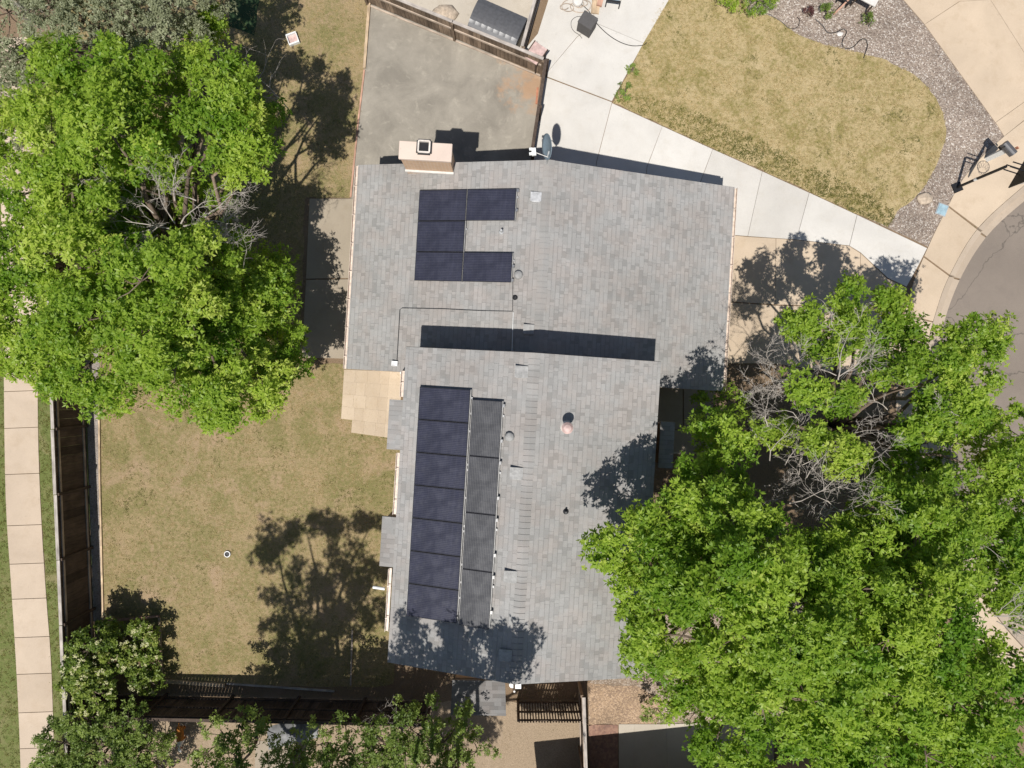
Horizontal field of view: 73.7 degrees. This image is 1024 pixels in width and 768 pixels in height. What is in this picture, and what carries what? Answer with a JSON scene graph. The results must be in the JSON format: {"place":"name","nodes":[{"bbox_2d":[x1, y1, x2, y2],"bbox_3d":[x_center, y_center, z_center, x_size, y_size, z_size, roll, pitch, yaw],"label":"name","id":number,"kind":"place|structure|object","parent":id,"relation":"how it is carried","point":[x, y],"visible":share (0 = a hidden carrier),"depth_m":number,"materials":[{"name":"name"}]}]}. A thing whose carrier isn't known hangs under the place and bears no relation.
{"place":"outdoors","nodes":[
{"label":"outdoors","id":0,"kind":"place"},
{"bbox_2d":[0,37,53,767],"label":"path","id":1,"kind":"structure","parent":0,"point":[30,616],"depth_m":25.47,"materials":[{"name":"concrete"}]},
{"bbox_2d":[176,722,188,752],"bbox_3d":[-12.196,12.915,25.173,0.286,0.601,1.129,-6,90,0],"label":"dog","id":2,"kind":"object","parent":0,"point":[181,737],"visible":0.99,"depth_m":24.99},
{"bbox_2d":[60,0,399,688],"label":"lawn","id":3,"kind":"structure","parent":0,"point":[220,613],"depth_m":25.49,"materials":[{"name":"plant"}]},
{"bbox_2d":[84,326,101,620],"bbox_3d":[-15.621,2.039,25.486,0.574,0.001,13.657,-1,90,0],"label":"gravel strip","id":4,"kind":"object","parent":3,"relation":"on","point":[92,429],"visible":0.43,"depth_m":25.49,"materials":[{"name":"grey gravel"}]},
{"bbox_2d":[98,409,103,619],"bbox_3d":[-15.344,4.234,25.465,0.095,0.070,9.106,-1,90,0],"label":"garden edging","id":5,"kind":"object","parent":4,"relation":"on","point":[100,505],"visible":0.91,"depth_m":25.43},
{"bbox_2d":[0,0,237,163],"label":"olive tree","id":6,"kind":"object","parent":3,"relation":"on","point":[125,25],"visible":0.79,"depth_m":19.77,"materials":[{"name":"green plant"}]},
{"bbox_2d":[102,615,159,621],"bbox_3d":[-14.337,8.768,25.460,2.397,0.080,0.080,-5,90,0],"label":"garden edging","id":7,"kind":"object","parent":3,"relation":"on","point":[134,618],"visible":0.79,"depth_m":25.42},
{"bbox_2d":[0,1,316,438],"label":"ash tree","id":8,"kind":"object","parent":3,"relation":"on","point":[164,297],"visible":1,"depth_m":18.80,"materials":[{"name":"green plant"}]},
{"bbox_2d":[158,618,162,673],"bbox_3d":[-13.096,9.866,25.460,0.070,0.080,2.293,-2,90,0],"label":"garden edging","id":9,"kind":"object","parent":3,"relation":"on","point":[160,642],"visible":0.5,"depth_m":25.42,"materials":[{"name":"wood"}]},
{"bbox_2d":[163,679,225,687],"bbox_3d":[-11.834,11.150,25.450,2.296,0.100,0.130,4,90,0],"label":"garden edging","id":10,"kind":"object","parent":3,"relation":"on","point":[189,682],"visible":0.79,"depth_m":25.40,"materials":[{"name":"grey wood"}]},
{"bbox_2d":[224,551,230,556],"bbox_3d":[-10.614,6.343,25.465,0.250,0.070,0.250,0,90,0],"label":"cleanout","id":11,"kind":"object","parent":3,"relation":"on","point":[227,553],"visible":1,"depth_m":25.45,"materials":[{"name":"white plastic"}]},
{"bbox_2d":[228,0,259,34],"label":"turf","id":12,"kind":"structure","parent":3,"relation":"on","point":[242,12],"depth_m":25.49,"materials":[{"name":"green plant"}]},
{"bbox_2d":[285,31,299,46],"bbox_3d":[-8.160,-12.846,25.415,0.400,0.170,0.400,-20,90,0],"label":"yard box","id":13,"kind":"object","parent":3,"relation":"on","point":[292,38],"visible":0.99,"depth_m":25.43,"materials":[{"name":"white plastic"}]},
{"bbox_2d":[302,199,352,358],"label":"patio slab","id":14,"kind":"structure","parent":3,"relation":"on","point":[329,236],"depth_m":25.45,"materials":[{"name":"beige concrete"}]},
{"bbox_2d":[350,630,352,685],"bbox_3d":[-5.985,10.204,25.470,0.060,0.060,2.070,2,90,0],"label":"garden edging","id":15,"kind":"object","parent":3,"relation":"on","point":[351,657],"visible":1,"depth_m":25.44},
{"bbox_2d":[94,701,580,767],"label":"bare ground","id":16,"kind":"structure","parent":0,"point":[534,744],"depth_m":25.49,"materials":[{"name":"beige soil"}]},
{"bbox_2d":[186,703,280,767],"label":"young tree","id":17,"kind":"object","parent":16,"relation":"on","point":[222,747],"visible":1,"depth_m":22.34,"materials":[{"name":"green plant"}]},
{"bbox_2d":[255,741,299,767],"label":"garden slab","id":18,"kind":"structure","parent":16,"relation":"on","point":[264,747],"depth_m":25.48,"materials":[{"name":"beige concrete"}]},
{"bbox_2d":[267,717,317,748],"bbox_3d":[-8.192,13.005,25.362,2.194,0.256,0.870,-15,90,0],"label":"tarpaulin","id":19,"kind":"object","parent":16,"relation":"on","point":[279,728],"visible":0.49,"depth_m":25.41,"materials":[{"name":"grey plastic"}]},
{"bbox_2d":[577,681,587,767],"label":"wooden fence","id":20,"kind":"object","parent":16,"relation":"on","point":[582,748],"visible":0.92,"depth_m":23.88,"materials":[{"name":"brown wood"}]},
{"bbox_2d":[517,699,586,722],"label":"picket gate","id":21,"kind":"structure","parent":20,"relation":"attached to","point":[546,711],"depth_m":24.61,"materials":[{"name":"brown wood"}]},
{"bbox_2d":[341,370,400,436],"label":"stone patio","id":22,"kind":"structure","parent":0,"point":[377,390],"depth_m":25.47,"materials":[{"name":"stone"}]},
{"bbox_2d":[406,0,540,47],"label":"neighbour patio","id":23,"kind":"structure","parent":0,"point":[464,8],"depth_m":25.48,"materials":[{"name":"grey concrete"}]},
{"bbox_2d":[433,5,458,21],"bbox_3d":[-2.494,-13.799,25.378,0.873,0.244,0.824,35,90,0],"label":"rock","id":24,"kind":"object","parent":23,"relation":"on","point":[450,11],"visible":0.7,"depth_m":25.31,"materials":[{"name":"beige stone"}]},
{"bbox_2d":[468,0,526,46],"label":"storage shed","id":25,"kind":"structure","parent":23,"relation":"on","point":[495,20],"depth_m":24.19,"materials":[{"name":"grey plastic"}]},
{"bbox_2d":[0,0,1023,767],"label":"soil","id":26,"kind":"structure","parent":0,"point":[420,684],"depth_m":25.50,"materials":[{"name":"brown soil"}]},
{"bbox_2d":[0,27,98,767],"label":"verge","id":27,"kind":"structure","parent":26,"relation":"on","point":[7,678],"depth_m":25.49,"materials":[{"name":"green plant"}]},
{"bbox_2d":[0,205,20,767],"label":"grass","id":28,"kind":"structure","parent":27,"relation":"on","point":[1,522],"depth_m":25.48,"materials":[{"name":"green plant"}]},
{"bbox_2d":[44,179,98,756],"bbox_3d":[-15.839,2.699,24.558,0.161,1.884,20.508,-2,90,0],"label":"wooden fence","id":29,"kind":"object","parent":26,"relation":"on","point":[76,608],"visible":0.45,"depth_m":24.39,"materials":[{"name":"brown wood"}]},
{"bbox_2d":[27,693,179,767],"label":"leafy bush","id":30,"kind":"object","parent":26,"relation":"on","point":[125,744],"visible":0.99,"depth_m":23.32,"materials":[{"name":"green plant"}]},
{"bbox_2d":[53,613,167,720],"bbox_3d":[-14.121,9.928,24.271,3.348,2.657,3.446,0,90,0],"label":"flowering shrub","id":31,"kind":"object","parent":26,"relation":"on","point":[81,681],"visible":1,"depth_m":23.93,"materials":[{"name":"green plant"}]},
{"bbox_2d":[70,693,432,726],"bbox_3d":[-9.175,11.700,24.608,12.442,1.785,0.161,1,90,0],"label":"wooden fence","id":32,"kind":"object","parent":26,"relation":"on","point":[166,707],"visible":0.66,"depth_m":24.58,"materials":[{"name":"brown wood"}]},
{"bbox_2d":[227,682,334,691],"bbox_3d":[-8.628,11.318,25.470,4.022,0.060,0.060,4,90,0],"label":"garden edging","id":33,"kind":"object","parent":26,"relation":"on","point":[284,687],"visible":1,"depth_m":25.44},
{"bbox_2d":[255,691,501,767],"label":"twiggy bush","id":34,"kind":"object","parent":26,"relation":"on","point":[395,742],"visible":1,"depth_m":21.66,"materials":[{"name":"green plant"}]},
{"bbox_2d":[351,4,540,198],"bbox_3d":[-2.460,-9.489,25.486,6.622,0.001,8.878,6,90,0],"label":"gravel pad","id":35,"kind":"object","parent":26,"relation":"on","point":[470,104],"visible":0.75,"depth_m":25.49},
{"bbox_2d":[350,70,364,196],"bbox_3d":[-5.774,-9.345,25.470,0.082,0.060,4.772,6,90,0],"label":"garden edging","id":36,"kind":"object","parent":35,"relation":"on","point":[357,133],"visible":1,"depth_m":25.44,"materials":[{"name":"beige concrete"}]},
{"bbox_2d":[363,3,370,68],"bbox_3d":[-5.408,-13.011,25.450,0.100,0.100,2.489,4,90,0],"label":"garden edging","id":37,"kind":"object","parent":35,"relation":"on","point":[366,36],"visible":1,"depth_m":25.40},
{"bbox_2d":[364,0,543,76],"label":"wooden fence","id":38,"kind":"object","parent":35,"relation":"on","point":[455,30],"visible":0.99,"depth_m":24.90,"materials":[{"name":"brown wood"}]},
{"bbox_2d":[535,87,538,103],"bbox_3d":[0.932,-10.749,25.480,0.070,0.100,0.607,5,90,0],"label":"timber offcut","id":39,"kind":"object","parent":35,"relation":"on","point":[536,95],"visible":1,"depth_m":25.43,"materials":[{"name":"brown wood"}]},
{"bbox_2d":[451,674,505,715],"bbox_3d":[-1.151,10.685,24.325,1.893,2.350,1.288,0,90,0],"label":"lean to","id":40,"kind":"object","parent":26,"relation":"on","point":[487,697],"visible":0.68,"depth_m":23.22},
{"bbox_2d":[520,0,538,63],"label":"wooden fence","id":41,"kind":"object","parent":26,"relation":"on","point":[529,24],"visible":0.82,"depth_m":24.23,"materials":[{"name":"brown wood"}]},
{"bbox_2d":[343,139,737,684],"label":"house","id":42,"kind":"structure","parent":26,"relation":"on","point":[589,331],"depth_m":21.20,"materials":[{"name":"grey"}]},
{"bbox_2d":[406,583,459,623],"bbox_3d":[-2.305,6.373,19.904,1.667,0.145,0.968,3,90,15],"label":"solar panel","id":43,"kind":"object","parent":42,"relation":"on","point":[432,603],"visible":1,"depth_m":19.83,"materials":[{"name":"blue glass"}]},
{"bbox_2d":[408,550,461,589],"bbox_3d":[-2.248,5.411,19.904,1.667,0.145,0.968,3,90,15],"label":"solar panel","id":44,"kind":"object","parent":42,"relation":"on","point":[435,570],"visible":1,"depth_m":19.83,"materials":[{"name":"blue glass"}]},
{"bbox_2d":[410,518,463,556],"bbox_3d":[-2.190,4.449,19.904,1.667,0.145,0.968,3,90,15],"label":"solar panel","id":45,"kind":"object","parent":42,"relation":"on","point":[437,537],"visible":1,"depth_m":19.83,"materials":[{"name":"blue glass"}]},
{"bbox_2d":[412,485,465,522],"bbox_3d":[-2.133,3.487,19.904,1.667,0.145,0.968,3,90,15],"label":"solar panel","id":46,"kind":"object","parent":42,"relation":"on","point":[440,504],"visible":1,"depth_m":19.83,"materials":[{"name":"blue glass"}]},
{"bbox_2d":[414,252,463,281],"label":"solar panel","id":47,"kind":"object","parent":42,"relation":"on","point":[438,266],"visible":1,"depth_m":21.86,"materials":[{"name":"blue glass"}]},
{"bbox_2d":[414,452,467,489],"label":"solar panel","id":48,"kind":"object","parent":42,"relation":"on","point":[440,470],"visible":1,"depth_m":19.83,"materials":[{"name":"blue glass"}]},
{"bbox_2d":[416,221,467,251],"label":"solar panel","id":49,"kind":"object","parent":42,"relation":"on","point":[440,236],"visible":1,"depth_m":21.86,"materials":[{"name":"blue glass"}]},
{"bbox_2d":[417,189,467,220],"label":"solar panel","id":50,"kind":"object","parent":42,"relation":"on","point":[442,205],"visible":1,"depth_m":21.86,"materials":[{"name":"blue glass"}]},
{"bbox_2d":[416,419,469,456],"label":"solar panel","id":51,"kind":"object","parent":42,"relation":"on","point":[443,437],"visible":1,"depth_m":19.83,"materials":[{"name":"blue glass"}]},
{"bbox_2d":[418,386,472,422],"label":"solar panel","id":52,"kind":"object","parent":42,"relation":"on","point":[445,404],"visible":1,"depth_m":19.83,"materials":[{"name":"blue glass"}]},
{"bbox_2d":[459,568,494,629],"bbox_3d":[-1.016,6.146,19.573,1.025,0.145,1.631,3,90,15],"label":"solar panel","id":53,"kind":"object","parent":42,"relation":"on","point":[475,610],"visible":1,"depth_m":19.50,"materials":[{"name":"glass"}]},
{"bbox_2d":[462,512,498,571],"bbox_3d":[-0.919,4.522,19.573,1.025,0.145,1.631,3,90,15],"label":"solar panel","id":54,"kind":"object","parent":42,"relation":"on","point":[479,553],"visible":1,"depth_m":19.50,"materials":[{"name":"glass"}]},
{"bbox_2d":[465,455,501,514],"bbox_3d":[-0.823,2.898,19.573,1.025,0.145,1.631,3,90,15],"label":"solar panel","id":55,"kind":"object","parent":42,"relation":"on","point":[482,496],"visible":1,"depth_m":19.50,"materials":[{"name":"glass"}]},
{"bbox_2d":[469,399,504,457],"bbox_3d":[-0.726,1.274,19.573,1.025,0.145,1.631,3,90,15],"label":"solar panel","id":56,"kind":"object","parent":42,"relation":"on","point":[486,440],"visible":1,"depth_m":19.50,"materials":[{"name":"glass"}]},
{"bbox_2d":[462,252,514,282],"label":"solar panel","id":57,"kind":"object","parent":42,"relation":"on","point":[488,267],"visible":1,"depth_m":21.44,"materials":[{"name":"glass"}]},
{"bbox_2d":[465,189,518,220],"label":"solar panel","id":58,"kind":"object","parent":42,"relation":"on","point":[491,204],"visible":1,"depth_m":21.44,"materials":[{"name":"glass"}]},
{"bbox_2d":[509,684,520,692],"bbox_3d":[0.100,10.222,23.900,0.430,3.200,0.414,0,90,0],"label":"electric meter","id":59,"kind":"object","parent":42,"relation":"attached to","point":[514,687],"visible":0.45,"depth_m":23.25,"materials":[{"name":"beige paint"}]},
{"bbox_2d":[529,133,551,163],"bbox_3d":[0.855,-7.169,20.751,0.677,0.784,0.781,0,90,0],"label":"satellite dish","id":60,"kind":"object","parent":42,"relation":"on","point":[546,146],"visible":1,"depth_m":20.66,"materials":[{"name":"beige paint"}]},
{"bbox_2d":[658,388,714,453],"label":"entry walk","id":61,"kind":"structure","parent":26,"relation":"on","point":[670,407],"depth_m":25.47,"materials":[{"name":"grey concrete"}]},
{"bbox_2d":[689,379,756,456],"bbox_3d":[6.936,1.090,23.914,2.373,3.372,2.376,-21,90,0],"label":"entry shrub","id":62,"kind":"object","parent":61,"relation":"on","point":[704,397],"visible":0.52,"depth_m":22.71,"materials":[{"name":"green plant"}]},
{"bbox_2d":[619,722,773,767],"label":"neighbour drive","id":63,"kind":"structure","parent":26,"relation":"on","point":[650,746],"depth_m":25.47,"materials":[{"name":"grey concrete"}]},
{"bbox_2d":[576,402,851,767],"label":"ash tree","id":64,"kind":"object","parent":26,"relation":"on","point":[705,547],"visible":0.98,"depth_m":16.78,"materials":[{"name":"green plant"}]},
{"bbox_2d":[534,77,926,285],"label":"concrete walk","id":65,"kind":"structure","parent":26,"relation":"on","point":[572,122],"depth_m":25.47,"materials":[{"name":"grey concrete"}]},
{"bbox_2d":[530,59,548,159],"bbox_3d":[0.981,-9.877,24.858,0.161,1.285,3.444,9,90,0],"label":"wooden fence","id":66,"kind":"object","parent":65,"relation":"on","point":[544,74],"visible":0.82,"depth_m":24.21,"materials":[{"name":"brown wood"}]},
{"bbox_2d":[715,757,887,767],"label":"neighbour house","id":67,"kind":"structure","parent":26,"relation":"on","point":[795,765],"depth_m":25.14,"materials":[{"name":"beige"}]},
{"bbox_2d":[683,270,1023,525],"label":"ash tree","id":68,"kind":"object","parent":26,"relation":"on","point":[976,415],"visible":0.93,"depth_m":19.37,"materials":[{"name":"green plant"}]},
{"bbox_2d":[743,0,1003,245],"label":"rock bed","id":69,"kind":"object","parent":26,"relation":"on","point":[896,32],"visible":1,"depth_m":25.49,"materials":[{"name":"gravel"}]},
{"bbox_2d":[717,0,778,16],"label":"juniper","id":70,"kind":"object","parent":69,"relation":"on","point":[748,5],"visible":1,"depth_m":25.01,"materials":[{"name":"green plant"}]},
{"bbox_2d":[769,14,799,28],"bbox_3d":[10.125,-13.521,25.470,1.218,0.024,0.473,7,90,0],"label":"drip line","id":71,"kind":"object","parent":69,"relation":"on","point":[785,25],"visible":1,"depth_m":25.46,"materials":[{"name":"plastic"}]},
{"bbox_2d":[802,4,814,16],"bbox_3d":[10.992,-13.807,25.373,0.488,0.454,0.506,0,90,0],"label":"round shrub","id":72,"kind":"object","parent":69,"relation":"on","point":[811,9],"visible":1,"depth_m":25.28,"materials":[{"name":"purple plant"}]},
{"bbox_2d":[820,1,835,19],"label":"round shrub","id":73,"kind":"object","parent":69,"relation":"on","point":[826,6],"visible":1,"depth_m":25.23,"materials":[{"name":"green plant"}]},
{"bbox_2d":[815,19,867,57],"bbox_3d":[12.264,-12.985,25.470,2.306,0.032,0.667,28,90,0],"label":"drip line","id":74,"kind":"object","parent":69,"relation":"on","point":[844,36],"visible":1,"depth_m":25.46,"materials":[{"name":"plastic"}]},
{"bbox_2d":[835,0,851,7],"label":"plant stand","id":75,"kind":"object","parent":69,"relation":"on","point":[848,2],"visible":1,"depth_m":25.16,"materials":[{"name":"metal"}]},
{"bbox_2d":[833,0,877,14],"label":"yard sign","id":76,"kind":"object","parent":69,"relation":"on","point":[872,3],"visible":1,"depth_m":24.88,"materials":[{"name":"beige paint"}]},
{"bbox_2d":[859,10,875,25],"bbox_3d":[13.211,-13.545,25.332,0.628,0.535,0.596,15,90,0],"label":"spiky plant","id":77,"kind":"object","parent":69,"relation":"on","point":[870,15],"visible":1,"depth_m":25.25,"materials":[{"name":"green plant"}]},
{"bbox_2d":[916,193,932,204],"bbox_3d":[15.423,-6.908,25.419,0.656,0.162,0.452,0,90,0],"label":"rock","id":78,"kind":"object","parent":69,"relation":"on","point":[924,198],"visible":1,"depth_m":25.38,"materials":[{"name":"beige stone"}]},
{"bbox_2d":[934,202,948,216],"bbox_3d":[16.033,-6.503,25.465,0.400,0.070,0.440,20,90,0],"label":"utility cover","id":79,"kind":"object","parent":69,"relation":"on","point":[941,209],"visible":1,"depth_m":25.43,"materials":[{"name":"blue plastic"}]},
{"bbox_2d":[951,161,1023,192],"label":"basketball hoop","id":80,"kind":"object","parent":69,"relation":"on","point":[1018,178],"visible":1,"depth_m":22.96,"materials":[{"name":"black paint"}]},
{"bbox_2d":[526,0,667,100],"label":"concrete patio","id":81,"kind":"structure","parent":0,"point":[597,61],"depth_m":25.47,"materials":[{"name":"grey concrete"}]},
{"bbox_2d":[523,40,547,73],"bbox_3d":[0.861,-11.953,25.070,0.596,0.860,0.720,35,90,0],"label":"folding table","id":82,"kind":"object","parent":81,"relation":"on","point":[535,47],"visible":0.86,"depth_m":24.65,"materials":[{"name":"pink plastic"}]},
{"bbox_2d":[560,0,591,12],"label":"hose","id":83,"kind":"object","parent":81,"relation":"on","point":[573,6],"visible":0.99,"depth_m":25.41,"materials":[{"name":"beige rubber"}]},
{"bbox_2d":[573,0,582,6],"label":"plant pot","id":84,"kind":"object","parent":81,"relation":"on","point":[577,3],"visible":1,"depth_m":25.30,"materials":[{"name":"beige paint"}]},
{"bbox_2d":[577,10,597,37],"bbox_3d":[2.757,-13.228,25.150,0.580,0.700,0.500,32,90,0],"label":"utility box","id":85,"kind":"object","parent":81,"relation":"on","point":[586,24],"visible":1,"depth_m":24.80,"materials":[{"name":"grey metal"}]},
{"bbox_2d":[591,0,599,14],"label":"plank","id":86,"kind":"object","parent":81,"relation":"on","point":[594,9],"visible":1,"depth_m":25.41,"materials":[{"name":"brown wood"}]},
{"bbox_2d":[596,0,602,6],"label":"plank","id":87,"kind":"object","parent":86,"relation":"on","point":[599,3],"visible":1,"depth_m":25.33,"materials":[{"name":"brown wood"}]},
{"bbox_2d":[605,0,620,8],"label":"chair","id":88,"kind":"object","parent":81,"relation":"on","point":[616,1],"visible":1,"depth_m":25.06,"materials":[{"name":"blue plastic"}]},
{"bbox_2d":[582,5,646,45],"bbox_3d":[3.664,-13.243,25.456,2.898,0.036,0.515,31,90,0],"label":"cable","id":89,"kind":"object","parent":81,"relation":"on","point":[612,37],"visible":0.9,"depth_m":25.45,"materials":[{"name":"rubber"}]},
{"bbox_2d":[589,725,617,767],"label":"brick path","id":90,"kind":"structure","parent":0,"point":[603,746],"depth_m":25.49,"materials":[{"name":"red brick"}]},
{"bbox_2d":[588,513,869,723],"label":"side gravel","id":91,"kind":"structure","parent":0,"point":[646,685],"depth_m":25.49,"materials":[{"name":"beige gravel"}]},
{"bbox_2d":[588,682,663,725],"bbox_3d":[4.264,11.955,25.486,2.851,0.001,1.643,0,90,0],"label":"mulch bed","id":92,"kind":"object","parent":91,"relation":"on","point":[615,705],"visible":0.87,"depth_m":25.49,"materials":[{"name":"brown gravel"}]},
{"bbox_2d":[639,673,709,727],"bbox_3d":[6.233,11.110,24.461,3.354,2.277,2.355,0,90,0],"label":"shrub","id":93,"kind":"object","parent":91,"relation":"on","point":[645,717],"visible":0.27,"depth_m":24.21,"materials":[{"name":"green plant"}]},
{"bbox_2d":[755,448,1023,767],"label":"ash tree","id":94,"kind":"object","parent":91,"relation":"on","point":[911,679],"visible":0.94,"depth_m":16.85,"materials":[{"name":"green plant"}]},
{"bbox_2d":[613,0,946,226],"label":"front lawn","id":95,"kind":"structure","parent":0,"point":[745,101],"depth_m":25.48,"materials":[{"name":"plant"}]},
{"bbox_2d":[614,82,632,101],"bbox_3d":[4.140,-10.851,25.355,0.743,0.491,0.806,0,90,0],"label":"garden plant","id":96,"kind":"object","parent":95,"relation":"on","point":[624,92],"visible":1,"depth_m":25.29,"materials":[{"name":"green plant"}]},
{"bbox_2d":[624,63,639,75],"bbox_3d":[4.458,-11.685,25.370,0.590,0.460,0.484,0,90,0],"label":"garden plant","id":97,"kind":"object","parent":95,"relation":"on","point":[632,69],"visible":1,"depth_m":25.34,"materials":[{"name":"green plant"}]},
{"bbox_2d":[727,236,905,377],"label":"driveway","id":98,"kind":"structure","parent":0,"point":[799,272],"depth_m":25.47,"materials":[{"name":"beige concrete"}]},
{"bbox_2d":[896,121,1023,671],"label":"sidewalk","id":99,"kind":"structure","parent":0,"point":[978,203],"depth_m":25.47,"materials":[{"name":"beige concrete"}]},
{"bbox_2d":[984,140,1018,161],"bbox_3d":[17.739,-8.409,24.840,0.275,1.320,0.520,-42,90,0],"label":"mailbox","id":100,"kind":"object","parent":99,"relation":"on","point":[1008,148],"visible":1,"depth_m":24.38,"materials":[{"name":"grey metal"}]},
{"bbox_2d":[904,0,1023,135],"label":"neighbour driveway","id":101,"kind":"structure","parent":0,"point":[980,43],"depth_m":25.47,"materials":[{"name":"beige concrete"}]},
{"bbox_2d":[938,202,1023,612],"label":"street","id":102,"kind":"structure","parent":0,"point":[991,278],"depth_m":25.64,"materials":[{"name":"grey asphalt"}]},
{"bbox_2d":[925,186,1023,647],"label":"curb","id":103,"kind":"structure","parent":102,"relation":"on","point":[992,221],"depth_m":25.48,"materials":[{"name":"concrete"}]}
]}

